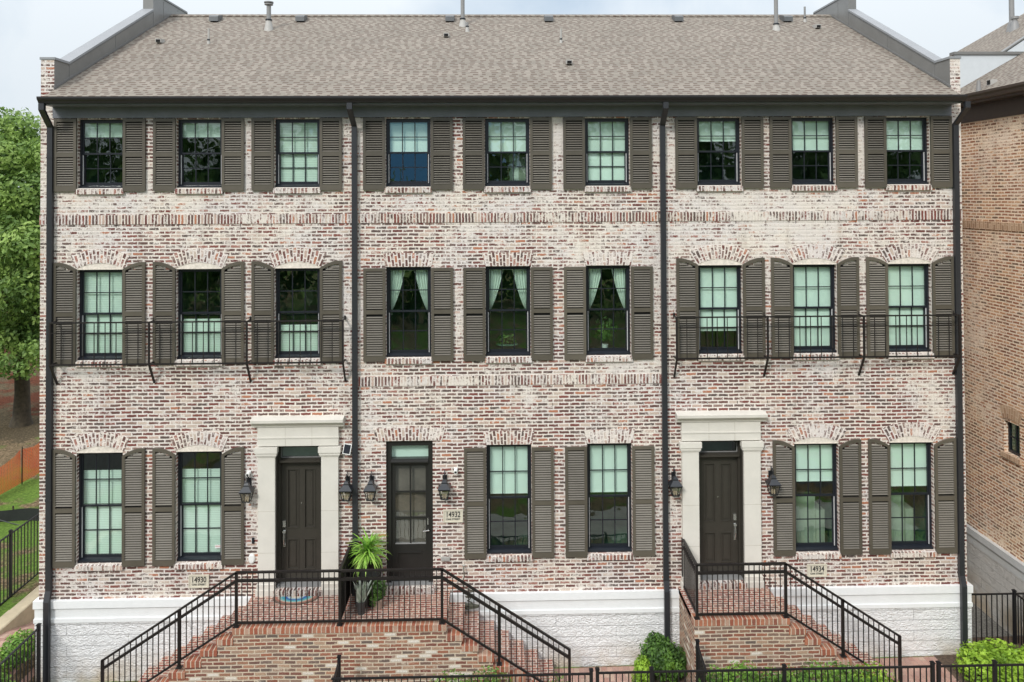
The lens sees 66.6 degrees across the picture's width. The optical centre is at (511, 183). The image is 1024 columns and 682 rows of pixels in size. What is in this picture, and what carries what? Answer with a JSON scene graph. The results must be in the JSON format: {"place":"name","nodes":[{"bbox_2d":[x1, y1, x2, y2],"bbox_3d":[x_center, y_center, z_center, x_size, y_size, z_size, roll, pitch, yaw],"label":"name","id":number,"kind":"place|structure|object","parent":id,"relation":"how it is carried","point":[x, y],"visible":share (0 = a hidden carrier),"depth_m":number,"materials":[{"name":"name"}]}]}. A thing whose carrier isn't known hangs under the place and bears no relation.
{"place":"outdoors","nodes":[
{"label":"outdoors","id":0,"kind":"place"},
{"bbox_2d":[0,621,33,681],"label":"side path","id":1,"kind":"structure","parent":0,"point":[4,635],"depth_m":15.18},
{"bbox_2d":[0,256,933,681],"bbox_3d":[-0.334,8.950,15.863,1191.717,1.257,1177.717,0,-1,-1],"label":"ground","id":2,"kind":"structure","parent":0,"point":[26,492],"depth_m":22.16,"materials":[{"name":"green plant"}]},
{"bbox_2d":[0,628,33,681],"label":"shrub","id":3,"kind":"object","parent":2,"relation":"on","point":[17,637],"visible":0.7,"depth_m":14.63,"materials":[{"name":"green plant"}]},
{"bbox_2d":[0,180,37,301],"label":"tree","id":4,"kind":"object","parent":2,"relation":"on","point":[18,230],"visible":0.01,"depth_m":40.38,"materials":[{"name":"green plant"}]},
{"bbox_2d":[0,513,38,605],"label":"picket fence","id":5,"kind":"object","parent":2,"relation":"on","point":[10,535],"visible":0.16,"depth_m":16.71,"materials":[{"name":"black metal"}]},
{"bbox_2d":[0,586,38,634],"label":"kerb wall","id":6,"kind":"structure","parent":2,"relation":"on","point":[20,613],"depth_m":16.07,"materials":[{"name":"concrete"}]},
{"bbox_2d":[0,443,38,494],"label":"safety net","id":7,"kind":"object","parent":2,"relation":"on","point":[17,457],"visible":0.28,"depth_m":22.80,"materials":[{"name":"orange plastic"}]},
{"bbox_2d":[0,506,38,524],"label":"silt fence","id":8,"kind":"object","parent":2,"relation":"on","point":[13,514],"visible":0.4,"depth_m":20.36,"materials":[{"name":"fabric"}]},
{"bbox_2d":[0,106,40,427],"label":"tree","id":9,"kind":"object","parent":2,"relation":"on","point":[20,152],"visible":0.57,"depth_m":27.64,"materials":[{"name":"green plant"}]},
{"bbox_2d":[0,623,41,681],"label":"picket fence","id":10,"kind":"object","parent":2,"relation":"on","point":[37,654],"visible":1,"depth_m":14.14,"materials":[{"name":"black metal"}]},
{"bbox_2d":[33,0,390,681],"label":"townhouse","id":11,"kind":"structure","parent":2,"relation":"on","point":[198,220],"depth_m":14.83,"materials":[{"name":"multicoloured brick"}]},
{"bbox_2d":[78,270,121,359],"bbox_3d":[-7.809,2.484,14.896,0.860,1.720,0.155,0,-1,-1],"label":"window","id":12,"kind":"structure","parent":11,"relation":"in","point":[100,290],"depth_m":14.95,"materials":[{"name":"clear glass"}]},
{"bbox_2d":[77,453,122,562],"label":"window","id":13,"kind":"structure","parent":11,"relation":"in","point":[100,474],"depth_m":14.90,"materials":[{"name":"clear glass"}]},
{"bbox_2d":[79,120,122,187],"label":"window","id":14,"kind":"structure","parent":11,"relation":"in","point":[101,141],"depth_m":15.02,"materials":[{"name":"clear glass"}]},
{"bbox_2d":[188,574,208,587],"bbox_3d":[-5.916,7.508,14.736,0.380,0.240,0.032,0,-1,-1],"label":"address plaque","id":15,"kind":"object","parent":11,"relation":"attached to","point":[198,580],"visible":1,"depth_m":14.73,"materials":[{"name":"stone"}]},
{"bbox_2d":[177,119,220,187],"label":"window","id":16,"kind":"structure","parent":11,"relation":"in","point":[199,140],"depth_m":15.06,"materials":[{"name":"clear glass"}]},
{"bbox_2d":[177,269,220,358],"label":"window","id":17,"kind":"structure","parent":11,"relation":"in","point":[199,290],"depth_m":15.00,"materials":[{"name":"clear glass"}]},
{"bbox_2d":[177,451,221,560],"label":"window","id":18,"kind":"structure","parent":11,"relation":"in","point":[199,473],"depth_m":14.94,"materials":[{"name":"clear glass"}]},
{"bbox_2d":[239,476,254,502],"bbox_3d":[-4.982,5.714,14.667,0.239,0.511,0.270,0,-1,-1],"label":"wall lantern","id":19,"kind":"object","parent":11,"relation":"attached to","point":[248,488],"depth_m":14.61,"materials":[{"name":"metal"}]},
{"bbox_2d":[248,553,254,563],"bbox_3d":[-4.928,7.098,14.764,0.124,0.192,0.035,0,-1,-1],"label":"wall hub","id":20,"kind":"object","parent":11,"relation":"attached to","point":[251,558],"depth_m":14.75,"materials":[{"name":"white plastic"}]},
{"bbox_2d":[275,119,319,186],"bbox_3d":[-4.111,-0.588,15.030,0.860,1.310,0.155,0,-1,-1],"label":"window","id":21,"kind":"structure","parent":11,"relation":"in","point":[297,140],"depth_m":15.09,"materials":[{"name":"clear glass"}]},
{"bbox_2d":[275,268,319,357],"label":"window","id":22,"kind":"structure","parent":11,"relation":"in","point":[297,289],"depth_m":15.05,"materials":[{"name":"clear glass"}]},
{"bbox_2d":[281,463,320,577],"bbox_3d":[-4.046,6.481,14.967,0.770,2.280,0.116,0,-1,-1],"label":"front door","id":23,"kind":"structure","parent":11,"relation":"in","point":[300,482],"depth_m":15.01,"materials":[{"name":"paint"}]},
{"bbox_2d":[339,471,352,501],"bbox_3d":[-3.123,5.705,14.711,0.239,0.511,0.270,0,-1,-1],"label":"wall lantern","id":24,"kind":"object","parent":11,"relation":"attached to","point":[346,487],"depth_m":14.65,"materials":[{"name":"metal"}]},
{"bbox_2d":[342,443,351,454],"bbox_3d":[-3.114,5.028,14.792,0.150,0.193,0.105,8,-12,7],"label":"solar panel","id":25,"kind":"object","parent":11,"relation":"attached to","point":[347,449],"visible":1,"depth_m":14.74,"materials":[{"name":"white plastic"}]},
{"bbox_2d":[332,655,340,681],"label":"picket fence","id":26,"kind":"object","parent":2,"relation":"on","point":[337,673],"visible":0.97,"depth_m":13.11,"materials":[{"name":"black metal"}]},
{"bbox_2d":[138,590,554,681],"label":"brick stoop","id":27,"kind":"object","parent":2,"relation":"on","point":[295,652],"visible":0.75,"depth_m":13.65,"materials":[{"name":"brown brick"}]},
{"bbox_2d":[273,596,317,604],"bbox_3d":[-4.048,7.745,14.491,0.860,0.014,0.284,0,-1,-1],"label":"doormat","id":28,"kind":"object","parent":27,"relation":"on","point":[293,600],"visible":0.83,"depth_m":14.52,"materials":[{"name":"multicoloured fabric"}]},
{"bbox_2d":[100,568,570,681],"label":"stoop railing","id":29,"kind":"object","parent":27,"relation":"on","point":[339,579],"visible":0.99,"depth_m":13.67,"materials":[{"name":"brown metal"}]},
{"bbox_2d":[339,542,351,619],"bbox_3d":[-3.035,7.265,14.274,0.100,0.961,1.140,0,-1,-1],"label":"stoop railing","id":30,"kind":"object","parent":27,"relation":"on","point":[345,562],"visible":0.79,"depth_m":14.28,"materials":[{"name":"brown metal"}]},
{"bbox_2d":[353,580,373,615],"bbox_3d":[-2.673,7.427,14.062,0.360,0.628,0.414,0,-1,13],"label":"potted plant","id":31,"kind":"object","parent":27,"relation":"on","point":[358,595],"visible":0.84,"depth_m":14.00,"materials":[{"name":"ceramic"}]},
{"bbox_2d":[347,529,391,606],"bbox_3d":[-2.703,7.101,14.463,0.847,1.293,0.820,-1,-1,41],"label":"potted plant","id":32,"kind":"object","parent":27,"relation":"on","point":[367,559],"visible":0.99,"depth_m":14.40,"materials":[{"name":"green plant"}]},
{"bbox_2d":[368,580,386,609],"bbox_3d":[-2.450,7.459,14.233,0.356,0.567,0.332,0,-1,-1],"label":"potted plant","id":33,"kind":"object","parent":27,"relation":"on","point":[379,595],"visible":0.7,"depth_m":14.16,"materials":[{"name":"green plant"}]},
{"bbox_2d":[331,668,593,681],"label":"picket fence","id":34,"kind":"object","parent":2,"relation":"on","point":[590,672],"visible":1,"depth_m":12.46,"materials":[{"name":"black metal"}]},
{"bbox_2d":[350,0,669,667],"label":"townhouse","id":35,"kind":"structure","parent":2,"relation":"on","point":[547,435],"depth_m":14.97,"materials":[{"name":"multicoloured brick"}]},
{"bbox_2d":[363,471,377,500],"bbox_3d":[-2.668,5.703,14.722,0.239,0.511,0.270,0,-1,-1],"label":"wall lantern","id":36,"kind":"object","parent":35,"relation":"attached to","point":[370,486],"depth_m":14.66,"materials":[{"name":"metal"}]},
{"bbox_2d":[386,119,430,186],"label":"window","id":37,"kind":"structure","parent":35,"relation":"in","point":[408,141],"depth_m":15.15,"materials":[{"name":"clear glass"}]},
{"bbox_2d":[386,267,430,356],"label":"window","id":38,"kind":"structure","parent":35,"relation":"in","point":[408,288],"depth_m":16.92,"materials":[{"name":"clear glass"}]},
{"bbox_2d":[391,463,429,580],"bbox_3d":[-1.934,6.478,14.989,0.752,2.265,0.176,0,-1,-1],"label":"front door","id":39,"kind":"structure","parent":35,"relation":"in","point":[409,481],"depth_m":15.06,"materials":[{"name":"black paint"}]},
{"bbox_2d":[438,470,450,499],"bbox_3d":[-1.278,5.696,14.755,0.239,0.511,0.270,0,-1,-1],"label":"wall lantern","id":40,"kind":"object","parent":35,"relation":"attached to","point":[444,485],"depth_m":14.69,"materials":[{"name":"metal"}]},
{"bbox_2d":[441,556,449,560],"bbox_3d":[-1.269,7.140,14.850,0.170,0.070,0.036,0,-1,-1],"label":"wall vent","id":41,"kind":"object","parent":35,"relation":"attached to","point":[445,558],"depth_m":14.83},
{"bbox_2d":[443,509,462,522],"bbox_3d":[-1.123,6.330,14.868,0.380,0.240,0.032,0,-1,-1],"label":"address plaque","id":42,"kind":"object","parent":35,"relation":"attached to","point":[452,515],"visible":1,"depth_m":14.86,"materials":[{"name":"stone"}]},
{"bbox_2d":[462,564,478,609],"bbox_3d":[-0.797,7.627,14.730,0.350,0.791,0.182,-1,-1,22],"label":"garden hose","id":43,"kind":"object","parent":35,"relation":"attached to","point":[471,604],"visible":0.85,"depth_m":14.72,"materials":[{"name":"rubber"}]},
{"bbox_2d":[496,334,517,348],"bbox_3d":[-0.094,3.121,15.457,0.456,0.324,0.440,0,-1,-1],"label":"bowl of plants","id":44,"kind":"object","parent":35,"relation":"on","point":[507,344],"visible":0.88,"depth_m":15.40,"materials":[{"name":"green plant"}]},
{"bbox_2d":[485,119,529,185],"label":"window","id":45,"kind":"structure","parent":35,"relation":"in","point":[502,136],"depth_m":15.19,"materials":[{"name":"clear glass"}]},
{"bbox_2d":[486,266,530,355],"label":"window","id":46,"kind":"structure","parent":35,"relation":"in","point":[507,287],"depth_m":15.20,"materials":[{"name":"clear glass"}]},
{"bbox_2d":[502,153,515,180],"bbox_3d":[-0.078,-0.212,15.338,0.443,0.887,0.285,0,-1,-21],"label":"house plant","id":47,"kind":"object","parent":35,"relation":"on","point":[507,178],"visible":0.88,"depth_m":15.32,"materials":[{"name":"green plant"}]},
{"bbox_2d":[486,444,531,553],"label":"window","id":48,"kind":"structure","parent":35,"relation":"in","point":[509,524],"depth_m":15.10,"materials":[{"name":"clear glass"}]},
{"bbox_2d":[509,154,525,180],"bbox_3d":[0.111,-0.278,15.478,0.340,0.620,0.030,0,-1,-1],"label":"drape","id":49,"kind":"object","parent":35,"relation":"hanging from","point":[519,172],"visible":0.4,"depth_m":15.47,"materials":[{"name":"fabric"}]},
{"bbox_2d":[594,317,616,347],"bbox_3d":[1.866,2.967,15.507,0.484,0.673,0.357,0,-1,-1],"label":"house plant","id":50,"kind":"object","parent":35,"relation":"on","point":[605,331],"visible":0.79,"depth_m":15.47,"materials":[{"name":"green plant"}]},
{"bbox_2d":[585,118,628,185],"bbox_3d":[1.837,-0.617,15.171,0.860,1.310,0.155,0,-1,-1],"label":"window","id":51,"kind":"structure","parent":35,"relation":"in","point":[606,139],"depth_m":15.23,"materials":[{"name":"clear glass"}]},
{"bbox_2d":[586,265,630,354],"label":"window","id":52,"kind":"structure","parent":35,"relation":"in","point":[607,287],"depth_m":15.24,"materials":[{"name":"clear glass"}]},
{"bbox_2d":[587,443,631,551],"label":"window","id":53,"kind":"structure","parent":35,"relation":"in","point":[608,465],"depth_m":15.14,"materials":[{"name":"clear glass"}]},
{"bbox_2d":[544,671,567,681],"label":"shrub","id":54,"kind":"object","parent":2,"relation":"on","point":[556,678],"visible":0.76,"depth_m":13.11,"materials":[{"name":"green plant"}]},
{"bbox_2d":[654,674,686,681],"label":"planting bed","id":55,"kind":"object","parent":2,"relation":"on","point":[681,679],"visible":0.07,"depth_m":14.39,"materials":[{"name":"brown soil"}]},
{"bbox_2d":[631,654,650,681],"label":"shrub","id":56,"kind":"object","parent":55,"relation":"on","point":[641,664],"visible":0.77,"depth_m":14.13,"materials":[{"name":"green plant"}]},
{"bbox_2d":[639,630,687,681],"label":"shrub","id":57,"kind":"object","parent":55,"relation":"on","point":[660,651],"visible":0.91,"depth_m":14.27,"materials":[{"name":"green plant"}]},
{"bbox_2d":[698,657,886,681],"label":"hedge","id":58,"kind":"object","parent":55,"relation":"on","point":[775,677],"visible":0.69,"depth_m":13.15,"materials":[{"name":"green plant"}]},
{"bbox_2d":[854,661,898,681],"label":"shrub","id":59,"kind":"object","parent":55,"relation":"on","point":[880,673],"visible":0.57,"depth_m":13.28,"materials":[{"name":"green plant"}]},
{"bbox_2d":[695,639,706,681],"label":"picket fence","id":60,"kind":"object","parent":2,"relation":"on","point":[700,664],"visible":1,"depth_m":13.15,"materials":[{"name":"black metal"}]},
{"bbox_2d":[595,660,935,681],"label":"picket fence","id":61,"kind":"object","parent":2,"relation":"on","point":[784,669],"visible":1,"depth_m":12.58,"materials":[{"name":"black metal"}]},
{"bbox_2d":[678,585,888,681],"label":"brick stoop","id":62,"kind":"object","parent":2,"relation":"on","point":[763,641],"visible":0.69,"depth_m":13.82,"materials":[{"name":"brown brick"}]},
{"bbox_2d":[681,538,901,681],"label":"stoop railing","id":63,"kind":"object","parent":62,"relation":"on","point":[691,567],"visible":0.99,"depth_m":13.87,"materials":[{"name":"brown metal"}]},
{"bbox_2d":[617,0,972,656],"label":"townhouse","id":64,"kind":"structure","parent":2,"relation":"on","point":[814,266],"depth_m":15.11,"materials":[{"name":"brown brick"}]},
{"bbox_2d":[668,467,682,496],"bbox_3d":[3.105,5.675,14.859,0.239,0.511,0.270,0,-1,-1],"label":"wall lantern","id":65,"kind":"object","parent":64,"relation":"attached to","point":[674,482],"depth_m":14.80,"materials":[{"name":"metal"}]},
{"bbox_2d":[699,457,737,570],"bbox_3d":[4.012,6.443,15.159,0.770,2.280,0.116,0,-1,-1],"label":"front door","id":66,"kind":"structure","parent":64,"relation":"in","point":[718,512],"depth_m":15.20,"materials":[{"name":"paint"}]},
{"bbox_2d":[697,118,740,184],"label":"window","id":67,"kind":"structure","parent":64,"relation":"in","point":[718,143],"depth_m":15.29,"materials":[{"name":"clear glass"}]},
{"bbox_2d":[698,265,741,353],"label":"window","id":68,"kind":"structure","parent":64,"relation":"in","point":[719,286],"depth_m":15.24,"materials":[{"name":"clear glass"}]},
{"bbox_2d":[765,466,781,494],"bbox_3d":[4.985,5.666,14.903,0.239,0.511,0.270,0,-1,-1],"label":"wall lantern","id":69,"kind":"object","parent":64,"relation":"attached to","point":[771,481],"depth_m":14.85,"materials":[{"name":"metal"}]},
{"bbox_2d":[796,491,824,542],"bbox_3d":[5.703,6.787,16.039,1.040,1.050,1.000,0,-1,-1],"label":"sofa","id":70,"kind":"object","parent":64,"relation":"in","point":[801,512],"visible":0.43,"depth_m":15.59,"materials":[{"name":"fabric"}]},
{"bbox_2d":[791,118,833,184],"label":"window","id":71,"kind":"structure","parent":64,"relation":"in","point":[812,138],"depth_m":15.33,"materials":[{"name":"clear glass"}]},
{"bbox_2d":[793,264,835,352],"bbox_3d":[5.862,2.419,15.221,0.860,1.720,0.155,0,-1,-1],"label":"window","id":72,"kind":"structure","parent":64,"relation":"in","point":[813,284],"depth_m":15.28,"materials":[{"name":"clear glass"}]},
{"bbox_2d":[794,443,838,550],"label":"window","id":73,"kind":"structure","parent":64,"relation":"in","point":[815,464],"depth_m":15.23,"materials":[{"name":"clear glass"}]},
{"bbox_2d":[807,563,826,576],"bbox_3d":[5.871,7.441,15.016,0.380,0.240,0.032,0,-1,-1],"label":"address plaque","id":74,"kind":"object","parent":64,"relation":"attached to","point":[816,570],"visible":0.99,"depth_m":15.01,"materials":[{"name":"stone"}]},
{"bbox_2d":[891,490,913,540],"bbox_3d":[7.503,6.779,16.081,1.040,1.050,1.000,0,-1,-1],"label":"sofa","id":75,"kind":"object","parent":64,"relation":"in","point":[908,529],"visible":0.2,"depth_m":15.63,"materials":[{"name":"fabric"}]},
{"bbox_2d":[886,117,928,183],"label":"window","id":76,"kind":"structure","parent":64,"relation":"in","point":[906,137],"depth_m":15.38,"materials":[{"name":"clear glass"}]},
{"bbox_2d":[888,264,930,351],"bbox_3d":[7.721,2.410,15.265,0.860,1.720,0.155,0,-1,-1],"label":"window","id":77,"kind":"structure","parent":64,"relation":"in","point":[908,284],"depth_m":15.32,"materials":[{"name":"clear glass"}]},
{"bbox_2d":[889,442,933,549],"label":"window","id":78,"kind":"structure","parent":64,"relation":"in","point":[910,461],"depth_m":15.28,"materials":[{"name":"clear glass"}]},
{"bbox_2d":[933,636,1023,681],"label":"planting bed","id":79,"kind":"object","parent":2,"relation":"on","point":[946,659],"visible":0.15,"depth_m":14.93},
{"bbox_2d":[952,638,1023,681],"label":"hedge","id":80,"kind":"object","parent":79,"relation":"on","point":[989,652],"visible":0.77,"depth_m":14.26,"materials":[{"name":"green plant"}]},
{"bbox_2d":[935,659,1023,681],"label":"picket fence","id":81,"kind":"object","parent":2,"relation":"on","point":[993,665],"visible":1,"depth_m":12.66,"materials":[{"name":"black metal"}]},
{"bbox_2d":[948,0,1023,634],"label":"neighbor house","id":82,"kind":"structure","parent":2,"relation":"on","point":[992,121],"depth_m":17.06,"materials":[{"name":"brick"}]},
{"bbox_2d":[1008,422,1019,456],"bbox_3d":[10.788,5.382,16.450,0.320,1.480,1.300,0,-1,-1],"label":"window","id":83,"kind":"structure","parent":82,"relation":"in","point":[1013,430],"depth_m":16.66,"materials":[{"name":"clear glass"}]},
{"bbox_2d":[972,602,1022,636],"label":"gravel strip","id":84,"kind":"object","parent":2,"relation":"on","point":[984,625],"visible":0.04,"depth_m":16.76,"materials":[{"name":"grey gravel"}]},
{"bbox_2d":[972,589,1023,643],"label":"picket fence","id":85,"kind":"object","parent":2,"relation":"on","point":[1015,604],"visible":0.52,"depth_m":15.35,"materials":[{"name":"black metal"}]},
{"bbox_2d":[1016,594,1023,646],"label":"picket fence","id":86,"kind":"object","parent":2,"relation":"on","point":[1021,598],"visible":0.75,"depth_m":15.21,"materials":[{"name":"black metal"}]},
{"bbox_2d":[0,0,1023,186],"label":"sky","id":87,"kind":"structure","parent":0,"point":[30,30],"materials":[{"name":"white"}]},
{"bbox_2d":[554,666,634,681],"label":"entry walk","id":88,"kind":"structure","parent":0,"point":[602,669],"depth_m":14.57,"materials":[{"name":"red brick"}]},
{"bbox_2d":[872,657,955,681],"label":"entry walk","id":89,"kind":"structure","parent":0,"point":[907,661],"depth_m":14.58,"materials":[{"name":"red brick"}]},
{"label":"planting bed","id":90,"kind":"structure","parent":0,"visible":0},
{"bbox_2d":[429,666,513,681],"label":"shrub","id":91,"kind":"object","parent":90,"relation":"on","point":[485,679],"visible":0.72,"depth_m":13.16,"materials":[{"name":"green plant"}]}
]}

